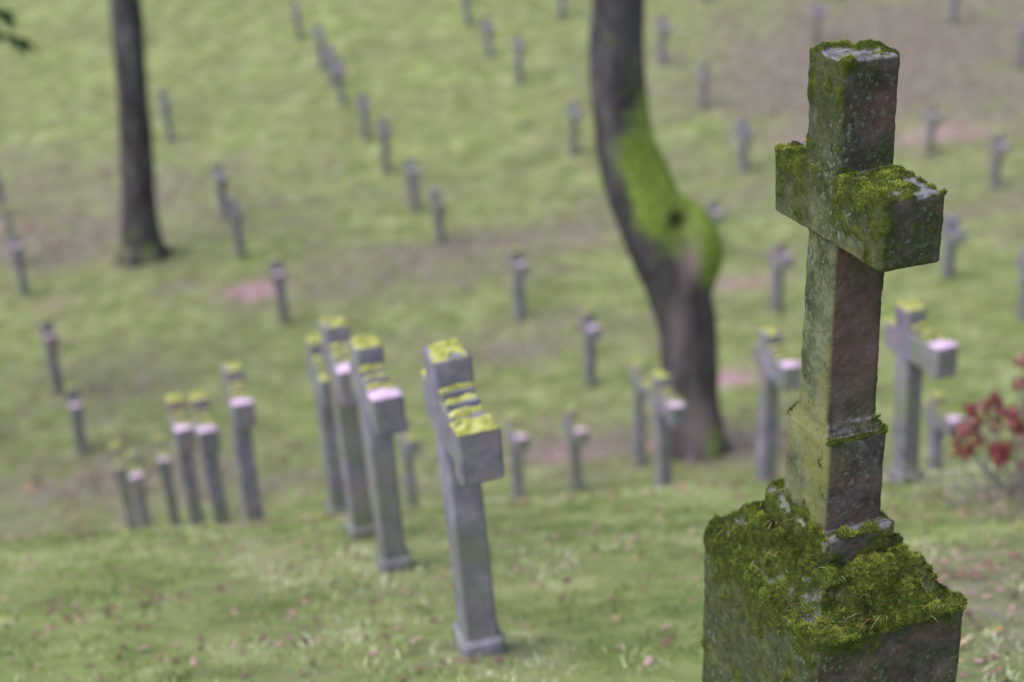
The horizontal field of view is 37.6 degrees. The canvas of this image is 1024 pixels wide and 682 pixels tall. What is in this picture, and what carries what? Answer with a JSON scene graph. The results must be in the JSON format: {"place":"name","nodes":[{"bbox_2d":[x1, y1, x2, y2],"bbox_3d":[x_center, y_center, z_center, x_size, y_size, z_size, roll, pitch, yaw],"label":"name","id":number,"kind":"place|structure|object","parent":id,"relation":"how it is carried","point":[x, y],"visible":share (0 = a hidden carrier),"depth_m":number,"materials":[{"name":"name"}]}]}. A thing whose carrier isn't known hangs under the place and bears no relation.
{"place":"outdoors","nodes":[
{"label":"outdoors","id":0,"kind":"place"},
{"bbox_2d":[0,0,1023,681],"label":"grass hillside ground","id":1,"kind":"structure","parent":0,"point":[540,366],"depth_m":26.64,"materials":[{"name":"green plant"}]},
{"bbox_2d":[0,179,5,219],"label":"stone cross","id":2,"kind":"object","parent":1,"relation":"on","point":[2,203],"visible":0.47,"depth_m":32.78,"materials":[{"name":"grey stone"}]},
{"bbox_2d":[0,207,15,267],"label":"stone cross","id":3,"kind":"object","parent":1,"relation":"on","point":[7,221],"visible":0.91,"depth_m":29.72,"materials":[{"name":"grey stone"}]},
{"bbox_2d":[0,9,38,56],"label":"spruce tree","id":4,"kind":"object","parent":1,"relation":"on","point":[20,43],"visible":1,"depth_m":19.93,"materials":[{"name":"green plant"}]},
{"bbox_2d":[9,231,30,297],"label":"stone cross","id":5,"kind":"object","parent":1,"relation":"on","point":[17,247],"visible":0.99,"depth_m":28.33,"materials":[{"name":"grey stone"}]},
{"bbox_2d":[39,317,64,393],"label":"stone cross","id":6,"kind":"object","parent":1,"relation":"on","point":[49,337],"visible":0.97,"depth_m":24.03,"materials":[{"name":"grey stone"}]},
{"bbox_2d":[64,383,90,455],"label":"stone cross","id":7,"kind":"object","parent":1,"relation":"on","point":[76,408],"visible":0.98,"depth_m":21.28,"materials":[{"name":"grey stone"}]},
{"bbox_2d":[109,441,138,530],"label":"stone cross","id":8,"kind":"object","parent":1,"relation":"on","point":[120,470],"visible":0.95,"depth_m":17.00,"materials":[{"name":"grey stone"}]},
{"bbox_2d":[126,450,151,529],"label":"stone cross","id":9,"kind":"object","parent":1,"relation":"on","point":[137,479],"visible":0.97,"depth_m":16.40,"materials":[{"name":"grey stone"}]},
{"bbox_2d":[109,0,172,267],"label":"straight deciduous tree","id":10,"kind":"object","parent":1,"relation":"on","point":[142,242],"visible":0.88,"depth_m":28.89,"materials":[{"name":"brown plant"}]},
{"bbox_2d":[158,89,175,141],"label":"stone cross","id":11,"kind":"object","parent":1,"relation":"on","point":[164,101],"visible":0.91,"depth_m":35.90,"materials":[{"name":"grey stone"}]},
{"bbox_2d":[153,434,183,528],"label":"stone cross","id":12,"kind":"object","parent":1,"relation":"on","point":[164,463],"visible":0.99,"depth_m":17.09,"materials":[{"name":"grey stone"}]},
{"bbox_2d":[165,393,204,525],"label":"stone cross","id":13,"kind":"object","parent":1,"relation":"on","point":[183,433],"visible":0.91,"depth_m":11.75,"materials":[{"name":"grey stone"}]},
{"bbox_2d":[189,390,229,525],"bbox_3d":[-2.236,1.138,11.378,0.155,1.589,0.488,-12,27,-15],"label":"stone cross","id":14,"kind":"object","parent":1,"relation":"on","point":[207,434],"visible":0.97,"depth_m":11.18,"materials":[{"name":"grey stone"}]},
{"bbox_2d":[211,162,230,219],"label":"stone cross","id":15,"kind":"object","parent":1,"relation":"on","point":[219,177],"visible":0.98,"depth_m":31.66,"materials":[{"name":"grey stone"}]},
{"bbox_2d":[227,196,247,259],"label":"stone cross","id":16,"kind":"object","parent":1,"relation":"on","point":[235,212],"visible":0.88,"depth_m":29.33,"materials":[{"name":"grey stone"}]},
{"bbox_2d":[221,361,265,522],"bbox_3d":[-1.809,0.887,10.314,0.156,1.537,0.505,-11,25,-16],"label":"stone cross","id":17,"kind":"object","parent":1,"relation":"on","point":[240,402],"visible":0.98,"depth_m":10.23,"materials":[{"name":"grey stone"}]},
{"bbox_2d":[269,255,291,325],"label":"stone cross","id":18,"kind":"object","parent":1,"relation":"on","point":[279,278],"visible":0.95,"depth_m":25.88,"materials":[{"name":"grey stone"}]},
{"bbox_2d":[291,0,303,40],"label":"stone cross","id":19,"kind":"object","parent":1,"relation":"on","point":[295,8],"visible":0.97,"depth_m":41.87,"materials":[{"name":"grey stone"}]},
{"bbox_2d":[313,23,326,69],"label":"stone cross","id":20,"kind":"object","parent":1,"relation":"on","point":[319,34],"visible":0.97,"depth_m":39.82,"materials":[{"name":"grey stone"}]},
{"bbox_2d":[305,333,347,516],"bbox_3d":[-1.089,0.692,9.248,0.158,1.529,0.508,-12,26,-16],"label":"stone cross","id":21,"kind":"object","parent":1,"relation":"on","point":[335,502],"visible":0.56,"depth_m":9.20,"materials":[{"name":"grey stone"}]},
{"bbox_2d":[324,43,336,86],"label":"stone cross","id":22,"kind":"object","parent":1,"relation":"on","point":[329,53],"visible":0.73,"depth_m":38.52,"materials":[{"name":"grey stone"}]},
{"bbox_2d":[333,56,346,106],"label":"stone cross","id":23,"kind":"object","parent":1,"relation":"on","point":[339,69],"visible":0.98,"depth_m":37.07,"materials":[{"name":"grey stone"}]},
{"bbox_2d":[319,315,375,540],"bbox_3d":[-0.812,0.622,7.794,0.158,1.549,0.506,-12,25,-15],"label":"stone cross","id":24,"kind":"object","parent":1,"relation":"on","point":[335,337],"visible":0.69,"depth_m":7.75,"materials":[{"name":"grey stone"}]},
{"bbox_2d":[358,93,370,141],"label":"stone cross","id":25,"kind":"object","parent":1,"relation":"on","point":[363,105],"visible":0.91,"depth_m":34.80,"materials":[{"name":"grey stone"}]},
{"bbox_2d":[348,332,412,573],"bbox_3d":[-0.573,0.694,6.944,0.157,1.499,0.507,-12,26,-15],"label":"stone cross","id":26,"kind":"object","parent":1,"relation":"on","point":[378,394],"visible":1,"depth_m":6.86,"materials":[{"name":"grey stone"}]},
{"bbox_2d":[377,116,391,173],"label":"stone cross","id":27,"kind":"object","parent":1,"relation":"on","point":[383,131],"visible":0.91,"depth_m":33.11,"materials":[{"name":"grey stone"}]},
{"bbox_2d":[396,413,420,508],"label":"stone cross","id":28,"kind":"object","parent":1,"relation":"on","point":[409,443],"visible":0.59,"depth_m":17.11,"materials":[{"name":"grey stone"}]},
{"bbox_2d":[403,156,420,212],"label":"stone cross","id":29,"kind":"object","parent":1,"relation":"on","point":[411,170],"visible":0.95,"depth_m":31.11,"materials":[{"name":"grey stone"}]},
{"bbox_2d":[429,188,447,243],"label":"stone cross","id":30,"kind":"object","parent":1,"relation":"on","point":[437,203],"visible":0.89,"depth_m":29.18,"materials":[{"name":"grey stone"}]},
{"bbox_2d":[421,338,505,657],"bbox_3d":[-0.126,0.718,5.088,0.158,1.484,0.508,-12,26,-13],"label":"stone cross","id":31,"kind":"object","parent":1,"relation":"on","point":[466,427],"visible":1,"depth_m":4.98,"materials":[{"name":"grey stone"}]},
{"bbox_2d":[462,0,471,25],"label":"stone cross","id":32,"kind":"object","parent":1,"relation":"on","point":[466,13],"visible":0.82,"depth_m":41.55,"materials":[{"name":"grey stone"}]},
{"bbox_2d":[480,15,494,58],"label":"stone cross","id":33,"kind":"object","parent":1,"relation":"on","point":[486,26],"visible":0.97,"depth_m":39.34,"materials":[{"name":"grey stone"}]},
{"bbox_2d":[0,0,1023,681],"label":"fallen leaves","id":34,"kind":"object","parent":1,"relation":"on","point":[566,580],"visible":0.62,"depth_m":20.72,"materials":[{"name":"brown plant"}]},
{"bbox_2d":[0,0,1023,533],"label":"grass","id":35,"kind":"structure","parent":1,"relation":"on","point":[446,214],"depth_m":30.62,"materials":[{"name":"green plant"}]},
{"bbox_2d":[505,413,529,500],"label":"stone cross","id":36,"kind":"object","parent":1,"relation":"on","point":[518,436],"visible":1,"depth_m":17.63,"materials":[{"name":"grey stone"}]},
{"bbox_2d":[506,247,528,320],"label":"stone cross","id":37,"kind":"object","parent":1,"relation":"on","point":[517,265],"visible":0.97,"depth_m":24.98,"materials":[{"name":"grey stone"}]},
{"bbox_2d":[512,34,525,84],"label":"stone cross","id":38,"kind":"object","parent":1,"relation":"on","point":[518,46],"visible":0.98,"depth_m":37.28,"materials":[{"name":"grey stone"}]},
{"bbox_2d":[557,0,565,20],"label":"stone cross","id":39,"kind":"object","parent":1,"relation":"on","point":[561,16],"visible":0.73,"depth_m":41.51,"materials":[{"name":"grey stone"}]},
{"bbox_2d":[565,99,581,157],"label":"stone cross","id":40,"kind":"object","parent":1,"relation":"on","point":[573,112],"visible":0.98,"depth_m":33.08,"materials":[{"name":"grey stone"}]},
{"bbox_2d":[563,406,588,490],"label":"stone cross","id":41,"kind":"object","parent":1,"relation":"on","point":[577,431],"visible":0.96,"depth_m":17.96,"materials":[{"name":"grey stone"}]},
{"bbox_2d":[577,306,601,387],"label":"stone cross","id":42,"kind":"object","parent":1,"relation":"on","point":[588,327],"visible":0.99,"depth_m":22.28,"materials":[{"name":"grey stone"}]},
{"bbox_2d":[629,361,650,467],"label":"stone cross","id":43,"kind":"object","parent":1,"relation":"on","point":[640,380],"visible":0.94,"depth_m":18.60,"materials":[{"name":"grey stone"}]},
{"bbox_2d":[588,0,729,462],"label":"leaning deciduous tree","id":44,"kind":"object","parent":1,"relation":"on","point":[671,237],"visible":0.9,"depth_m":17.65,"materials":[{"name":"brown plant"}]},
{"bbox_2d":[654,15,671,66],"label":"stone cross","id":45,"kind":"object","parent":1,"relation":"on","point":[662,28],"visible":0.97,"depth_m":37.37,"materials":[{"name":"grey stone"}]},
{"bbox_2d":[647,370,687,488],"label":"stone cross","id":46,"kind":"object","parent":1,"relation":"on","point":[667,404],"visible":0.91,"depth_m":12.60,"materials":[{"name":"grey stone"}]},
{"bbox_2d":[695,62,712,110],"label":"stone cross","id":47,"kind":"object","parent":1,"relation":"on","point":[703,76],"visible":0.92,"depth_m":34.74,"materials":[{"name":"grey stone"}]},
{"bbox_2d":[703,196,723,227],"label":"stone cross","id":48,"kind":"object","parent":1,"relation":"on","point":[711,208],"visible":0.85,"depth_m":26.93,"materials":[{"name":"grey stone"}]},
{"bbox_2d":[734,119,753,172],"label":"stone cross","id":49,"kind":"object","parent":1,"relation":"on","point":[743,134],"visible":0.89,"depth_m":31.60,"materials":[{"name":"grey stone"}]},
{"bbox_2d":[751,326,801,482],"bbox_3d":[1.852,0.671,10.643,0.158,1.608,0.506,-11,27,-16],"label":"stone cross","id":50,"kind":"object","parent":1,"relation":"on","point":[778,366],"visible":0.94,"depth_m":10.51,"materials":[{"name":"grey stone"}]},
{"bbox_2d":[766,238,794,313],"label":"stone cross","id":51,"kind":"object","parent":1,"relation":"on","point":[779,257],"visible":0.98,"depth_m":24.27,"materials":[{"name":"grey stone"}]},
{"bbox_2d":[808,0,825,45],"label":"stone cross","id":52,"kind":"object","parent":1,"relation":"on","point":[816,12],"visible":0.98,"depth_m":37.40,"materials":[{"name":"grey stone"}]},
{"bbox_2d":[701,38,969,681],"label":"mossy stone cross","id":53,"kind":"object","parent":1,"relation":"on","point":[816,569],"visible":1,"depth_m":3.29,"materials":[{"name":"stone"}]},
{"bbox_2d":[884,299,957,483],"bbox_3d":[2.314,0.461,8.598,0.158,1.417,0.507,-13,25,-19],"label":"stone cross","id":54,"kind":"object","parent":1,"relation":"on","point":[915,342],"visible":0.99,"depth_m":8.50,"materials":[{"name":"grey stone"}]},
{"bbox_2d":[922,101,942,154],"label":"stone cross","id":55,"kind":"object","parent":1,"relation":"on","point":[932,116],"visible":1,"depth_m":31.25,"materials":[{"name":"grey stone"}]},
{"bbox_2d":[922,390,963,472],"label":"stone cross","id":56,"kind":"object","parent":1,"relation":"on","point":[939,416],"visible":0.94,"depth_m":14.20,"materials":[{"name":"grey stone"}]},
{"bbox_2d":[881,353,1023,508],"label":"dried hydrangea shrub","id":57,"kind":"object","parent":1,"relation":"on","point":[999,457],"visible":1,"depth_m":7.88,"materials":[{"name":"red plant"}]},
{"bbox_2d":[947,0,957,24],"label":"stone cross","id":58,"kind":"object","parent":1,"relation":"on","point":[952,18],"visible":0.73,"depth_m":38.25,"materials":[{"name":"grey stone"}]},
{"bbox_2d":[940,214,965,278],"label":"stone cross","id":59,"kind":"object","parent":1,"relation":"on","point":[952,234],"visible":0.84,"depth_m":24.87,"materials":[{"name":"grey stone"}]},
{"bbox_2d":[987,130,1009,188],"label":"stone cross","id":60,"kind":"object","parent":1,"relation":"on","point":[998,145],"visible":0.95,"depth_m":28.71,"materials":[{"name":"grey stone"}]},
{"bbox_2d":[1013,243,1023,322],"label":"stone cross","id":61,"kind":"object","parent":1,"relation":"on","point":[1018,260],"visible":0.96,"depth_m":22.83,"materials":[{"name":"grey stone"}]},
{"bbox_2d":[1015,17,1023,71],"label":"stone cross","id":62,"kind":"object","parent":1,"relation":"on","point":[1019,30],"visible":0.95,"depth_m":35.10,"materials":[{"name":"grey stone"}]}
]}

